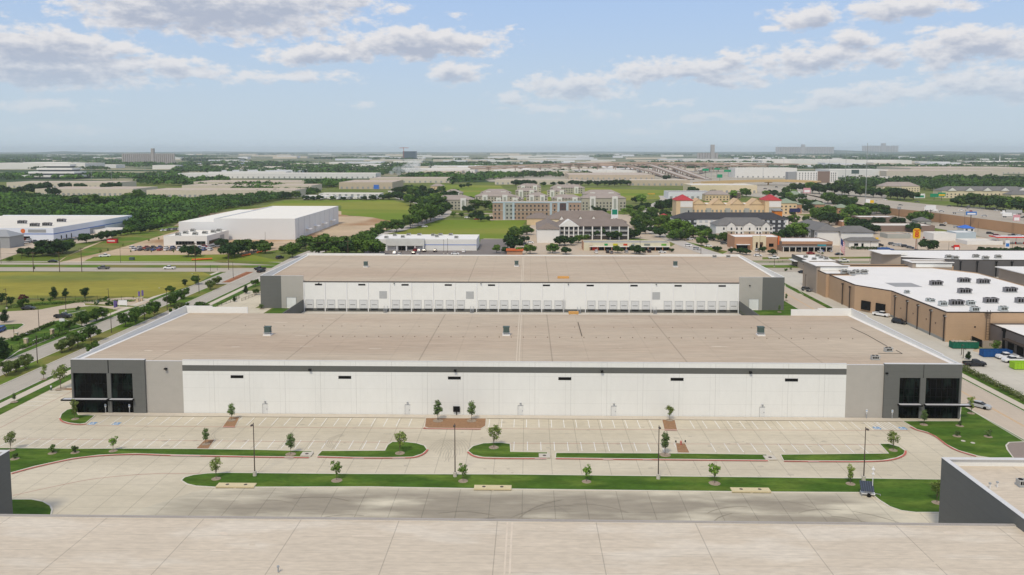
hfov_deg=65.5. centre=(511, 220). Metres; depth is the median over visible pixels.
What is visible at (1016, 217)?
pole sign
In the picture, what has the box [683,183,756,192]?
long warehouse
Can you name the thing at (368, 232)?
oak tree
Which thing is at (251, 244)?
oak tree
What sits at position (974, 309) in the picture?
pale rooftop unit
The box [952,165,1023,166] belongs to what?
tree belt
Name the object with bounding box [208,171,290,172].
distant building
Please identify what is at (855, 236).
angled hotel
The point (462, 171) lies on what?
distant building
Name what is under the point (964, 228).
roofed building
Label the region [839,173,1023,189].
woodland
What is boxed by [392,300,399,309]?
dock door
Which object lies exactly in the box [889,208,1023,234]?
retaining wall
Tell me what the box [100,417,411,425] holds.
stall lines
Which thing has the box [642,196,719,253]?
hotel road
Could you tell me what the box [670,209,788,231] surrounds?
dark roof hotel
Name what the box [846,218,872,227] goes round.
oak tree
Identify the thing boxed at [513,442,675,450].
stall lines
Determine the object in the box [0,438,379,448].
stall lines
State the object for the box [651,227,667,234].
oak tree
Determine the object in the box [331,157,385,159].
tree belt
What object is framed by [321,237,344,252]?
oak tree
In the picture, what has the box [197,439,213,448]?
mulch bed
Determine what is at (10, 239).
grey gabled shed
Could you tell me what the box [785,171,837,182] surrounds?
warehouse
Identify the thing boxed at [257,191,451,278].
curving road
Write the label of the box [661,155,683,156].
distant building
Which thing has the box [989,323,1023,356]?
grey strip shop
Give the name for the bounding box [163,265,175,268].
pickup truck
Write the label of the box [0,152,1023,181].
ground
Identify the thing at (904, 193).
oak tree
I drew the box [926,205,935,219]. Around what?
pole sign
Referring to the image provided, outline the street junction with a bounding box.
[198,270,265,283]
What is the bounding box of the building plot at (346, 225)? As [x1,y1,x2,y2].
[60,207,387,260]
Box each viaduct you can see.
[468,162,797,170]
[470,164,768,169]
[587,164,667,176]
[625,163,694,179]
[655,163,711,179]
[672,164,715,171]
[693,179,820,184]
[696,165,757,173]
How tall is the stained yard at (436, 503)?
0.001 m
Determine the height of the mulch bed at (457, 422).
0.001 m
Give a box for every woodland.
[0,170,183,179]
[0,190,291,227]
[133,174,230,183]
[166,165,405,174]
[183,180,284,187]
[265,186,320,193]
[304,177,350,186]
[397,171,448,176]
[442,170,524,183]
[511,168,591,176]
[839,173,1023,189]
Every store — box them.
[375,234,478,250]
[829,266,1023,341]
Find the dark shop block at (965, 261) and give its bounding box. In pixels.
[869,250,1023,276]
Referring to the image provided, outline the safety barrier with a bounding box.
[192,258,211,260]
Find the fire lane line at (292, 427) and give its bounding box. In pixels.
[87,425,423,428]
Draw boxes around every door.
[262,404,267,413]
[286,297,295,307]
[306,300,313,308]
[316,300,323,307]
[327,300,334,307]
[338,300,345,307]
[349,300,356,307]
[359,300,366,309]
[370,300,377,309]
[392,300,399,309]
[403,300,410,309]
[405,404,409,413]
[413,300,421,309]
[424,300,431,309]
[435,300,442,309]
[446,300,453,309]
[457,300,464,309]
[478,300,486,309]
[489,300,496,309]
[500,300,507,309]
[511,300,518,309]
[518,405,522,414]
[522,300,529,309]
[533,300,540,309]
[544,300,551,309]
[555,301,562,308]
[587,301,594,308]
[598,301,605,310]
[609,301,616,310]
[611,406,615,415]
[620,301,627,310]
[631,301,638,310]
[642,301,649,310]
[664,301,671,310]
[675,301,682,310]
[686,301,693,310]
[697,301,704,310]
[708,301,715,310]
[719,301,726,310]
[730,301,737,310]
[749,299,758,309]
[759,407,764,416]
[861,300,870,310]
[875,303,885,311]
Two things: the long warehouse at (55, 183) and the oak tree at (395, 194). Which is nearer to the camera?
the oak tree at (395, 194)
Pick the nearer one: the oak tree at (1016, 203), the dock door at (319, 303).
the dock door at (319, 303)
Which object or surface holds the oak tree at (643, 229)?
on the ground at (927, 199)
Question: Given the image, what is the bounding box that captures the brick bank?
[727,234,780,249]
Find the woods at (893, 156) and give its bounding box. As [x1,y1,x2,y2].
[718,153,1023,161]
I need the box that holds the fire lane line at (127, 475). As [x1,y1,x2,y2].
[12,473,200,495]
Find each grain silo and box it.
[122,148,174,163]
[697,145,717,158]
[775,144,833,153]
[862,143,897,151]
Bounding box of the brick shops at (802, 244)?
[778,237,832,251]
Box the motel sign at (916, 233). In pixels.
[913,228,920,248]
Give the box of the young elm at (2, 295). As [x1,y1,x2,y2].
[0,292,7,301]
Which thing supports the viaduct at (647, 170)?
on the ground at (138, 170)
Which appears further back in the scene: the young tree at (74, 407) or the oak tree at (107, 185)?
the oak tree at (107, 185)
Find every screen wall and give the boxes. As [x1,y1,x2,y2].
[283,299,303,312]
[739,301,758,314]
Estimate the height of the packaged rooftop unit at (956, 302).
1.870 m
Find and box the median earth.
[226,272,251,281]
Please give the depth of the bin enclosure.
242.81 m
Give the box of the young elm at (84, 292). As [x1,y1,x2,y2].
[79,287,88,297]
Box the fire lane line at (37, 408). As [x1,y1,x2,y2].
[0,391,71,427]
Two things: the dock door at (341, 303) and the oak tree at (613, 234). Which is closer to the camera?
the dock door at (341, 303)
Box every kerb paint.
[424,427,460,428]
[911,427,974,455]
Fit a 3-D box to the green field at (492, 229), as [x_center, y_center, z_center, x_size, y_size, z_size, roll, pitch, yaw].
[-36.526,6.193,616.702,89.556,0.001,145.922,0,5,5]
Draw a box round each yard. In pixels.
[0,233,111,259]
[124,488,917,522]
[857,310,1023,395]
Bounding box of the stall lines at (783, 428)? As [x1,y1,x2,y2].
[690,421,897,429]
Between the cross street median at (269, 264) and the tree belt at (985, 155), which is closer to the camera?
the cross street median at (269, 264)
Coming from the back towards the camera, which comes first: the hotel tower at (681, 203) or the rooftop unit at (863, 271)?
the hotel tower at (681, 203)
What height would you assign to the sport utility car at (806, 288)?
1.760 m
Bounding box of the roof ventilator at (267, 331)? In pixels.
[263,326,272,335]
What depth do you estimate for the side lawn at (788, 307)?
297.51 m
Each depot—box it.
[305,195,335,196]
[319,193,382,196]
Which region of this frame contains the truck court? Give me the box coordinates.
[302,311,739,314]
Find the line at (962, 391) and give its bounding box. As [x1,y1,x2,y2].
[784,292,1023,426]
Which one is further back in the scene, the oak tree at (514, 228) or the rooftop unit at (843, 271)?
the oak tree at (514, 228)
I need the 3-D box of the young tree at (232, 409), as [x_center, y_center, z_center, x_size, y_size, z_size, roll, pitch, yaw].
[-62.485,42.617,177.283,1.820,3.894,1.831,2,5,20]
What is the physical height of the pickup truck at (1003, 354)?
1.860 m
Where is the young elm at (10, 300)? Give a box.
[7,296,14,303]
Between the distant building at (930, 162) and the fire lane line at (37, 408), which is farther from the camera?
the distant building at (930, 162)
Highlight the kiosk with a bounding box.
[506,248,522,254]
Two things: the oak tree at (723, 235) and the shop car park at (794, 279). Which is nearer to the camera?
the shop car park at (794, 279)
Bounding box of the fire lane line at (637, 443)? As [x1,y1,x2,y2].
[549,443,876,444]
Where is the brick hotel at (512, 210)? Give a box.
[492,201,580,219]
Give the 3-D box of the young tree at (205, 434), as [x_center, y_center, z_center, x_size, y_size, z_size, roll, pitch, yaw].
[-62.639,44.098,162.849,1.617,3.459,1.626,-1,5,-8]
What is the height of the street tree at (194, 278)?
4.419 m
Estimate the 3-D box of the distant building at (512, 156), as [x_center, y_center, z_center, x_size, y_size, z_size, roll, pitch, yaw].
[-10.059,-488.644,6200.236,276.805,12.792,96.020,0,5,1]
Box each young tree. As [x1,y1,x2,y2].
[3,431,15,451]
[10,393,17,402]
[40,365,47,379]
[51,364,67,389]
[69,399,78,419]
[109,436,117,451]
[202,428,209,444]
[209,457,222,480]
[227,403,235,420]
[285,433,295,455]
[330,460,342,482]
[394,431,406,454]
[433,400,442,421]
[457,463,467,482]
[467,400,475,421]
[487,424,501,448]
[582,464,591,482]
[659,431,670,456]
[665,405,673,420]
[708,463,720,485]
[846,463,854,485]
[887,430,900,451]
[920,410,927,425]
[929,480,939,504]
[967,396,975,413]
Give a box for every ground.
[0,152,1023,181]
[0,182,1023,414]
[475,171,689,181]
[673,170,886,210]
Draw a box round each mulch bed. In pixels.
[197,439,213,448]
[224,417,238,426]
[425,418,485,427]
[662,419,676,428]
[676,443,688,452]
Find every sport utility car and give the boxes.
[0,325,5,332]
[801,286,812,291]
[891,317,906,323]
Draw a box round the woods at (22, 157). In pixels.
[0,153,227,162]
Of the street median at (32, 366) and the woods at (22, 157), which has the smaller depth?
the street median at (32, 366)
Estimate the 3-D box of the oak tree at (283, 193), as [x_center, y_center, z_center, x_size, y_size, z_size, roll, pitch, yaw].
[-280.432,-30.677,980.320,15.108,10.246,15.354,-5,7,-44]
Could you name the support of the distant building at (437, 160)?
on the ground at (138, 170)
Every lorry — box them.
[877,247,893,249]
[1000,210,1021,214]
[1002,212,1015,217]
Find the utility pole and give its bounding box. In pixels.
[865,143,867,202]
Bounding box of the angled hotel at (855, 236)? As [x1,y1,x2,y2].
[797,219,879,246]
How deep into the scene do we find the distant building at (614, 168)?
2320.69 m
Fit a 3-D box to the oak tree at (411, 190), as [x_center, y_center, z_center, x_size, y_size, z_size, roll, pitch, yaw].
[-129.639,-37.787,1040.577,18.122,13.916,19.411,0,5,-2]
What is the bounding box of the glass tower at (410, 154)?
[403,147,416,157]
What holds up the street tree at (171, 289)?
on the street verge at (28, 397)
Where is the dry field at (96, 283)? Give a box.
[0,271,210,298]
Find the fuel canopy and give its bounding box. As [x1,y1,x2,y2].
[989,235,1023,243]
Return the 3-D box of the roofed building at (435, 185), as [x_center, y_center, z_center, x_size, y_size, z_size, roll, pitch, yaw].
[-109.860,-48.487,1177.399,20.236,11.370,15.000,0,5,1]
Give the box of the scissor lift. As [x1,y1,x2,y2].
[568,311,578,314]
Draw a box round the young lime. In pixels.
[989,340,1001,348]
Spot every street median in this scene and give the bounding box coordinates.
[0,259,279,267]
[0,284,226,384]
[761,265,798,267]
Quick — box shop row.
[582,240,669,250]
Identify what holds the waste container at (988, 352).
on the service yard at (1000, 371)
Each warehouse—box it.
[0,163,104,168]
[0,450,1023,574]
[7,181,136,187]
[35,186,157,195]
[60,305,972,418]
[105,164,124,167]
[146,188,306,197]
[152,165,181,168]
[178,173,380,177]
[182,184,321,189]
[194,180,305,183]
[260,253,784,312]
[339,180,402,188]
[370,177,450,182]
[403,168,477,172]
[494,169,514,171]
[495,179,579,184]
[515,169,573,174]
[565,173,654,178]
[628,179,689,185]
[664,191,707,198]
[677,159,854,161]
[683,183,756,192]
[728,167,796,177]
[753,160,911,163]
[785,171,837,182]
[815,169,887,176]
[877,166,1023,173]
[879,169,1002,177]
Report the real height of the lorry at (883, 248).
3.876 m
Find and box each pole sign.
[789,208,800,221]
[803,188,810,197]
[851,170,858,173]
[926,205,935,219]
[938,192,945,199]
[966,212,976,225]
[1005,240,1009,247]
[1013,215,1019,220]
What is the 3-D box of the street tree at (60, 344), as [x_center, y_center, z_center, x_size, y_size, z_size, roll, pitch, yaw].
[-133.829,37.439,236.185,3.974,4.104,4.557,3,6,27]
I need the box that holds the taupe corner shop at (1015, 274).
[995,266,1023,284]
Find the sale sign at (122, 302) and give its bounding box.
[118,300,126,305]
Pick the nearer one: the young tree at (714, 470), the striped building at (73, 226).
the young tree at (714, 470)
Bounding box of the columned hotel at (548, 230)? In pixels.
[536,218,630,242]
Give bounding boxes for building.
[0,215,131,240]
[23,162,79,162]
[85,154,114,154]
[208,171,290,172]
[222,170,304,172]
[239,154,257,155]
[273,156,297,158]
[277,154,293,155]
[329,162,347,163]
[335,159,371,159]
[348,162,383,162]
[360,164,419,165]
[364,160,403,160]
[382,159,424,160]
[385,154,402,155]
[393,161,422,162]
[414,166,429,167]
[422,156,453,156]
[423,170,463,173]
[428,170,461,170]
[431,166,467,167]
[431,183,444,190]
[433,159,453,161]
[437,167,467,167]
[443,160,466,161]
[478,168,529,170]
[488,160,506,161]
[490,153,519,154]
[493,156,527,157]
[517,158,545,159]
[528,160,574,162]
[536,155,560,156]
[546,158,584,158]
[550,167,614,168]
[557,159,596,159]
[561,155,588,156]
[572,169,605,169]
[575,170,605,172]
[599,168,632,168]
[606,169,688,172]
[625,157,665,158]
[634,160,677,161]
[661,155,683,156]
[666,168,697,170]
[702,190,729,200]
[724,162,770,164]
[728,192,740,198]
[781,198,796,214]
[785,191,801,198]
[794,201,801,212]
[810,201,824,208]
[818,162,841,164]
[835,204,846,212]
[835,220,844,225]
[842,163,865,164]
[851,215,893,222]
[866,163,901,164]
[867,162,902,163]
[872,223,934,231]
[876,182,919,191]
[880,232,910,238]
[911,217,930,224]
[915,161,949,162]
[923,231,955,240]
[947,231,975,237]
[955,238,1002,244]
[957,225,973,231]
[965,161,1017,162]
[1002,190,1023,197]
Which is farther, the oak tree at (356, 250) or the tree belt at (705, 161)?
the tree belt at (705, 161)
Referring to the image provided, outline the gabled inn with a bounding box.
[933,186,1023,197]
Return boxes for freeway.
[676,177,861,205]
[800,192,1023,223]
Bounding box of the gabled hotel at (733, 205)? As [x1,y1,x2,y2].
[692,198,763,211]
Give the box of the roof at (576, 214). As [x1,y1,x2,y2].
[547,210,616,221]
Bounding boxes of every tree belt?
[0,160,109,162]
[28,165,110,169]
[71,158,121,161]
[71,162,130,166]
[82,162,203,166]
[114,161,165,163]
[172,160,324,163]
[174,165,227,167]
[175,155,205,157]
[180,157,246,160]
[189,162,289,165]
[199,160,311,163]
[215,153,280,154]
[245,163,388,166]
[262,161,313,163]
[282,165,380,168]
[283,163,354,166]
[314,156,361,158]
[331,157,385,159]
[341,154,426,154]
[364,157,517,159]
[374,162,470,166]
[391,162,550,166]
[428,161,508,164]
[434,160,562,163]
[504,162,630,165]
[565,154,723,155]
[581,165,741,168]
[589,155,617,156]
[630,160,772,162]
[782,164,889,168]
[844,158,946,160]
[869,163,977,167]
[947,156,1018,158]
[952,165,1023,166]
[959,154,1023,155]
[961,161,1023,164]
[965,161,1023,164]
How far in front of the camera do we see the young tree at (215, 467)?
145.49 m
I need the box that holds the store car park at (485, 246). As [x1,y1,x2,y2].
[364,239,509,254]
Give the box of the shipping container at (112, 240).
[107,239,117,242]
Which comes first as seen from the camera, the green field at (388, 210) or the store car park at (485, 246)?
the store car park at (485, 246)
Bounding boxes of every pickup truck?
[53,312,72,317]
[97,265,109,268]
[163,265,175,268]
[872,311,889,316]
[962,359,986,366]
[995,352,1018,357]
[1001,355,1023,362]
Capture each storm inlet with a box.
[216,483,256,487]
[474,485,511,490]
[730,487,770,492]
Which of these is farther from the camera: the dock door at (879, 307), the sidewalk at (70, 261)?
the sidewalk at (70, 261)
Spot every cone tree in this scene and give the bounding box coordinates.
[0,309,9,322]
[0,336,5,358]
[0,342,13,358]
[49,287,58,297]
[62,288,68,296]
[965,351,971,358]
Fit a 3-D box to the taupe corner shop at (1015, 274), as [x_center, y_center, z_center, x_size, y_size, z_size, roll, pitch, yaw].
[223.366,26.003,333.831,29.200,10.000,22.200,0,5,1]
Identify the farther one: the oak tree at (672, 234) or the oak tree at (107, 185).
the oak tree at (107, 185)
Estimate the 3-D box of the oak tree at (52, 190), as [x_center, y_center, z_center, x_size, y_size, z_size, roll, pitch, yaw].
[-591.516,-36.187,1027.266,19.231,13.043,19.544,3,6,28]
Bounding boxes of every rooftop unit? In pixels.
[17,220,26,223]
[29,223,39,226]
[42,222,52,225]
[840,269,848,273]
[848,271,855,274]
[860,269,868,273]
[870,355,880,359]
[883,347,892,351]
[929,280,943,285]
[938,301,948,305]
[948,299,964,305]
[956,288,972,293]
[957,277,970,282]
[965,300,976,305]
[969,306,980,311]
[972,254,979,257]
[976,278,990,283]
[981,256,989,259]
[982,297,999,303]
[998,306,1008,311]
[1002,287,1017,292]
[1014,297,1023,303]
[1015,478,1023,487]
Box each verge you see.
[0,273,259,413]
[0,297,144,304]
[22,226,178,262]
[629,238,673,245]
[686,241,727,253]
[762,257,870,258]
[785,283,829,306]
[797,213,850,219]
[962,368,1023,410]
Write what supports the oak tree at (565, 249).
on the ground at (927, 199)
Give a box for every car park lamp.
[250,423,256,475]
[453,424,456,476]
[656,426,660,479]
[861,427,868,480]
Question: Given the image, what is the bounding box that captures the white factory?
[179,206,338,239]
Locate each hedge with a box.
[7,299,135,307]
[8,320,57,340]
[17,330,70,348]
[849,246,882,249]
[963,365,1023,401]
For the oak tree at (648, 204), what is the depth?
800.30 m
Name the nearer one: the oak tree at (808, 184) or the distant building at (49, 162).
the oak tree at (808, 184)
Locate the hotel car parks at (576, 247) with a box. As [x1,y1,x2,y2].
[484,211,1023,260]
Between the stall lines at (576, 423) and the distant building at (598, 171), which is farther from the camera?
the distant building at (598, 171)
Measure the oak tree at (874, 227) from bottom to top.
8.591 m
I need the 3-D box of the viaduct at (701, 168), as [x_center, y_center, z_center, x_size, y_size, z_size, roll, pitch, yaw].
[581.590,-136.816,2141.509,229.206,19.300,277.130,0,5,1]
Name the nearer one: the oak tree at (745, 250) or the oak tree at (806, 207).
the oak tree at (745, 250)
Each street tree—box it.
[0,360,14,375]
[11,358,22,371]
[16,298,29,306]
[19,353,33,368]
[54,339,69,352]
[55,321,67,329]
[63,335,78,349]
[64,320,75,328]
[65,331,87,345]
[72,312,90,326]
[79,325,101,339]
[80,311,92,318]
[85,340,99,350]
[91,308,102,320]
[98,307,108,318]
[116,312,134,326]
[128,308,142,322]
[135,304,152,318]
[146,301,160,315]
[163,295,177,306]
[165,286,174,293]
[168,290,185,303]
[176,302,185,307]
[178,287,189,296]
[191,275,199,284]
[194,301,209,305]
[205,280,215,289]
[211,276,221,284]
[250,279,259,285]
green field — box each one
[262,200,409,220]
[396,220,525,238]
[445,185,664,200]
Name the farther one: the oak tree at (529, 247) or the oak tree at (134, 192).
the oak tree at (134, 192)
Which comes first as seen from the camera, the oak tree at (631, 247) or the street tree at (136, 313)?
the street tree at (136, 313)
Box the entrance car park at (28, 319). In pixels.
[0,297,148,337]
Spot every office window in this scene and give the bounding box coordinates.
[74,373,107,412]
[111,373,133,412]
[898,378,919,417]
[925,378,958,418]
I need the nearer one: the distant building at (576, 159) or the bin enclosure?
the bin enclosure
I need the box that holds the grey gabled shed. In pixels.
[0,230,24,247]
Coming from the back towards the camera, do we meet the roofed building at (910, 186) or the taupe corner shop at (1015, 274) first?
the roofed building at (910, 186)
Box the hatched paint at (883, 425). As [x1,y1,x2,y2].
[867,422,899,429]
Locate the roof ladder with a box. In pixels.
[985,310,991,339]
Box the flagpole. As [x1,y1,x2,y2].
[840,238,844,254]
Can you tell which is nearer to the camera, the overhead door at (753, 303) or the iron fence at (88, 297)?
the overhead door at (753, 303)
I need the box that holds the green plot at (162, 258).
[86,254,282,261]
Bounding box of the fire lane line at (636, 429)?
[485,428,909,430]
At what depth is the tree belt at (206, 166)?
2547.84 m
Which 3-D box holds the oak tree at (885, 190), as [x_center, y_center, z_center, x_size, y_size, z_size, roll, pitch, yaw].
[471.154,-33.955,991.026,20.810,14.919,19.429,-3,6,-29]
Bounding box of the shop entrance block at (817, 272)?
[802,259,953,297]
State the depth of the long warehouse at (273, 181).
1336.26 m
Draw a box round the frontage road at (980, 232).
[796,199,1023,245]
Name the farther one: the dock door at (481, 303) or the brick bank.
the brick bank
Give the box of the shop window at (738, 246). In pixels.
[737,245,747,248]
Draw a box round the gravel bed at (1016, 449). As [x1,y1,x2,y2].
[1007,442,1023,457]
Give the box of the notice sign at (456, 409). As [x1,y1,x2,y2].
[453,406,459,414]
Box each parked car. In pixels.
[21,305,35,309]
[967,400,991,409]
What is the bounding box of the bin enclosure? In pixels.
[971,336,1001,347]
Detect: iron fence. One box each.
[14,326,70,349]
[25,295,133,299]
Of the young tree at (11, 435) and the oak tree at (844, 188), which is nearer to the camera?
the young tree at (11, 435)
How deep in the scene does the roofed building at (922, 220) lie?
639.00 m
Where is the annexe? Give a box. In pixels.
[93,227,123,232]
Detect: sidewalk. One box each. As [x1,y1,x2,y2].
[0,261,137,261]
[0,272,259,407]
[962,373,1023,408]
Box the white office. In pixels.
[163,230,228,245]
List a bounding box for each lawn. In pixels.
[0,320,84,361]
[0,448,311,471]
[2,323,23,329]
[12,499,50,513]
[61,409,93,423]
[84,303,134,306]
[183,473,940,511]
[267,301,960,408]
[318,442,426,456]
[468,443,546,456]
[556,453,764,459]
[782,444,903,460]
[785,284,801,293]
[904,407,1023,456]
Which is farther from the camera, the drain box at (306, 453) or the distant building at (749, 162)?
the distant building at (749, 162)
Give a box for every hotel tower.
[672,194,693,215]
[759,194,781,211]
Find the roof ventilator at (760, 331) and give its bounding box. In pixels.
[756,326,765,335]
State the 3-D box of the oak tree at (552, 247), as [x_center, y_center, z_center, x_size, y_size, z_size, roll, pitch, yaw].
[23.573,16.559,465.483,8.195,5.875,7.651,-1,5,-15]
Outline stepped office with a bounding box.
[22,164,89,178]
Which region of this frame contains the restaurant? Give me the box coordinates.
[789,254,839,268]
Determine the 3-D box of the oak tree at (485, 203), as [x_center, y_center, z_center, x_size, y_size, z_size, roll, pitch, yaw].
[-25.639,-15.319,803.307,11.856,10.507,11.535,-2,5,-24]
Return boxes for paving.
[0,291,976,522]
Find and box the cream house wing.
[526,213,547,224]
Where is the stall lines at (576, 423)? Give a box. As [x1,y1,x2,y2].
[488,419,652,427]
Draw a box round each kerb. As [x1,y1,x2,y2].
[0,273,254,399]
[4,320,85,360]
[11,448,312,473]
[32,499,52,513]
[59,408,95,423]
[180,472,938,512]
[224,272,248,281]
[316,441,428,457]
[424,419,485,428]
[467,442,547,458]
[555,452,768,460]
[780,443,906,461]
[785,301,1023,440]
[902,409,1023,457]
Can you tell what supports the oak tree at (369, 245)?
on the ground at (927, 199)
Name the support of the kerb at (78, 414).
on the paving
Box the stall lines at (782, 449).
[710,443,867,452]
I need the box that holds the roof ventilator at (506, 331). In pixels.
[502,326,509,335]
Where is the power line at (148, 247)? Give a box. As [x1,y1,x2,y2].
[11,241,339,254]
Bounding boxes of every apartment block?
[435,195,474,209]
[447,189,462,194]
[475,192,514,203]
[480,189,510,192]
[496,195,523,200]
[515,188,536,197]
[517,183,540,191]
[526,192,547,200]
[547,188,566,196]
[550,184,584,193]
[551,194,579,200]
[580,193,625,210]
[582,190,619,195]
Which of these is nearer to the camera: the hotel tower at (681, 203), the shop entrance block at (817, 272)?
the shop entrance block at (817, 272)
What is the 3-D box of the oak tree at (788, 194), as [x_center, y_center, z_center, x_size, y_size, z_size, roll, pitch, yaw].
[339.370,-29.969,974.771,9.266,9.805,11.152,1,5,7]
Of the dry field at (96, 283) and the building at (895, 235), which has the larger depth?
the building at (895, 235)
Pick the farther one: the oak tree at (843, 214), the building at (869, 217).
the oak tree at (843, 214)
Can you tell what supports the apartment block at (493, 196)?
on the ground at (927, 199)
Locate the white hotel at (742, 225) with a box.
[710,217,773,239]
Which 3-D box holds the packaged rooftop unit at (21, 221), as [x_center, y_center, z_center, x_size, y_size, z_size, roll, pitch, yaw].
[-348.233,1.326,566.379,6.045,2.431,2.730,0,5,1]
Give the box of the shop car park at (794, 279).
[775,272,997,307]
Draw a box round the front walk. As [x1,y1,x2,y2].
[100,412,903,420]
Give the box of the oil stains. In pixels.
[33,418,940,476]
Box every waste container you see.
[949,340,978,348]
[979,349,1012,356]
[1009,360,1023,368]
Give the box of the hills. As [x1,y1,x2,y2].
[0,150,1023,153]
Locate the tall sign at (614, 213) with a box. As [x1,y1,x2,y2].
[611,209,617,218]
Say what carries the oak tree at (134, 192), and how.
on the ground at (927, 199)
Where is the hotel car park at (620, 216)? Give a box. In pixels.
[489,214,628,219]
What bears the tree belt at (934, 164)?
on the ground at (138, 170)
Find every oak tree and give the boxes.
[0,185,11,192]
[2,189,17,192]
[14,186,28,191]
[20,248,33,256]
[24,182,44,191]
[27,247,38,254]
[33,238,63,254]
[35,246,47,255]
[42,181,53,187]
[44,187,61,193]
[45,247,61,254]
[57,182,71,186]
[57,241,73,253]
[60,239,75,251]
[63,196,80,203]
[74,183,87,185]
[77,233,94,242]
[79,194,105,203]
[94,231,108,238]
[100,183,116,186]
[100,231,114,237]
[106,182,121,185]
[106,230,118,236]
[122,227,133,232]
[132,189,143,196]
[134,225,146,232]
[135,191,145,196]
[145,225,155,231]
[178,245,197,256]
[190,247,201,256]
[214,238,228,245]
[217,243,240,255]
[225,242,245,256]
[232,239,250,253]
[242,239,258,252]
[257,242,271,251]
[280,191,290,198]
[283,242,301,257]
[290,191,301,196]
[295,235,312,248]
[296,241,306,248]
[307,242,326,252]
[311,233,336,251]
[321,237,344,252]
[333,235,350,252]
[336,239,359,252]
[347,240,361,252]
[350,233,375,239]
[358,230,376,237]
[359,239,381,252]
[369,227,384,236]
[371,242,385,252]
[380,220,392,228]
[385,194,393,198]
[388,219,404,231]
[391,191,403,197]
[396,186,406,192]
[402,214,419,227]
[403,194,418,202]
[406,186,418,193]
[408,202,433,223]
[410,209,428,225]
[413,189,427,195]
[418,185,426,190]
[419,195,430,203]
[423,196,431,203]
[426,188,437,193]
[426,207,437,221]
[429,193,442,196]
[429,195,447,204]
[430,204,441,220]
[437,186,445,191]
[441,190,458,194]
[441,203,452,214]
[462,205,472,211]
[469,199,482,210]
[473,210,484,215]
[475,215,484,219]
[481,200,491,207]
[492,244,499,252]
[502,235,518,241]
[505,238,523,247]
[506,229,520,237]
[508,226,519,230]
[511,179,519,185]
[519,228,526,234]
[520,236,529,242]
[521,225,533,234]
[523,244,536,251]
[546,243,559,252]
[553,236,566,243]
[560,235,569,243]
[561,247,571,252]
[567,236,577,243]
[575,234,583,242]
[589,227,605,235]
[605,231,619,238]
[611,179,618,185]
[612,245,622,251]
[629,210,642,216]
[629,220,640,224]
[629,228,641,235]
[629,231,635,237]
[629,245,640,253]
[631,217,640,226]
[633,204,641,210]
[634,247,645,252]
[635,194,646,202]
[635,213,651,219]
[635,224,645,228]
[637,205,645,210]
[639,202,651,209]
[639,219,653,226]
[639,226,651,233]
[641,212,658,216]
[646,206,658,212]
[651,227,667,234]
[652,216,666,224]
[653,200,671,209]
[659,210,670,214]
[659,215,671,221]
[663,222,673,231]
[666,218,688,230]
[666,231,678,238]
[678,231,686,238]
[680,233,689,238]
[686,227,700,236]
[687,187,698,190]
[694,225,708,230]
[696,236,708,243]
[697,230,708,236]
[707,234,717,240]
[715,232,727,240]
[728,190,737,197]
[738,188,748,196]
[741,248,751,254]
[758,246,766,250]
[762,190,769,194]
[767,190,778,195]
[767,249,776,253]
[777,192,785,196]
[777,231,790,236]
[781,227,801,236]
[782,187,790,191]
[785,192,792,196]
[785,222,805,236]
[788,214,800,221]
[793,222,809,236]
[797,183,805,189]
[797,194,806,198]
[797,198,808,204]
[801,216,812,219]
[802,205,814,210]
[805,182,814,192]
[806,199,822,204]
[809,207,818,214]
[810,210,829,221]
[811,183,821,193]
[817,184,832,192]
[818,205,836,213]
[819,212,839,222]
[823,192,837,203]
[826,183,840,192]
[831,180,850,192]
[831,195,849,204]
[835,199,854,205]
[838,212,847,217]
[839,184,858,195]
[840,204,858,216]
[843,217,857,225]
[845,205,866,214]
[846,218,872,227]
[848,196,858,201]
[856,185,873,194]
[862,203,878,211]
[864,223,876,229]
[865,187,881,197]
[870,224,881,231]
[871,217,886,222]
[877,204,889,211]
[879,209,890,214]
[881,187,896,198]
[887,188,901,198]
[889,216,905,222]
[895,188,913,199]
[905,222,921,229]
[906,212,924,220]
[909,192,920,199]
[913,211,928,218]
[918,211,934,219]
[918,239,939,249]
[952,195,962,206]
[958,192,981,204]
[979,194,998,208]
[986,197,1005,208]
[993,195,1013,206]
[998,198,1012,209]
[1004,196,1023,209]
[1010,198,1023,212]
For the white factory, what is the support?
on the building plot at (346, 225)
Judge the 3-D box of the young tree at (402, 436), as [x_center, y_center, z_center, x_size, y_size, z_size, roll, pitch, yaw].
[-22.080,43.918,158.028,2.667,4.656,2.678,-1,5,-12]
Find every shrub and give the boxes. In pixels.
[10,453,18,459]
[48,444,56,454]
[71,446,79,453]
[952,431,960,436]
[984,429,992,437]
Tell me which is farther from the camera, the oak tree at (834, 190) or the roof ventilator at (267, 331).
the oak tree at (834, 190)
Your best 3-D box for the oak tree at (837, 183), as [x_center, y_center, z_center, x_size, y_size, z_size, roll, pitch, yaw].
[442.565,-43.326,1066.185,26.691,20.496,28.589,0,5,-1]
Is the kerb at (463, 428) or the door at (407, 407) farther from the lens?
the door at (407, 407)
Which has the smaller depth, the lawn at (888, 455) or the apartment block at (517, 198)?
the lawn at (888, 455)
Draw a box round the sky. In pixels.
[0,0,1023,151]
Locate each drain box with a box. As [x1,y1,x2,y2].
[300,452,313,455]
[539,453,549,457]
[763,455,776,459]
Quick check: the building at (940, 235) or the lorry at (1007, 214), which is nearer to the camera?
the building at (940, 235)
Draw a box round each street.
[0,262,868,271]
[0,284,243,398]
[784,286,1023,438]
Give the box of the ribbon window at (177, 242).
[176,241,193,244]
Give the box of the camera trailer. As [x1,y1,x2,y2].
[859,466,880,496]
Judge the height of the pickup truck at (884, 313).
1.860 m

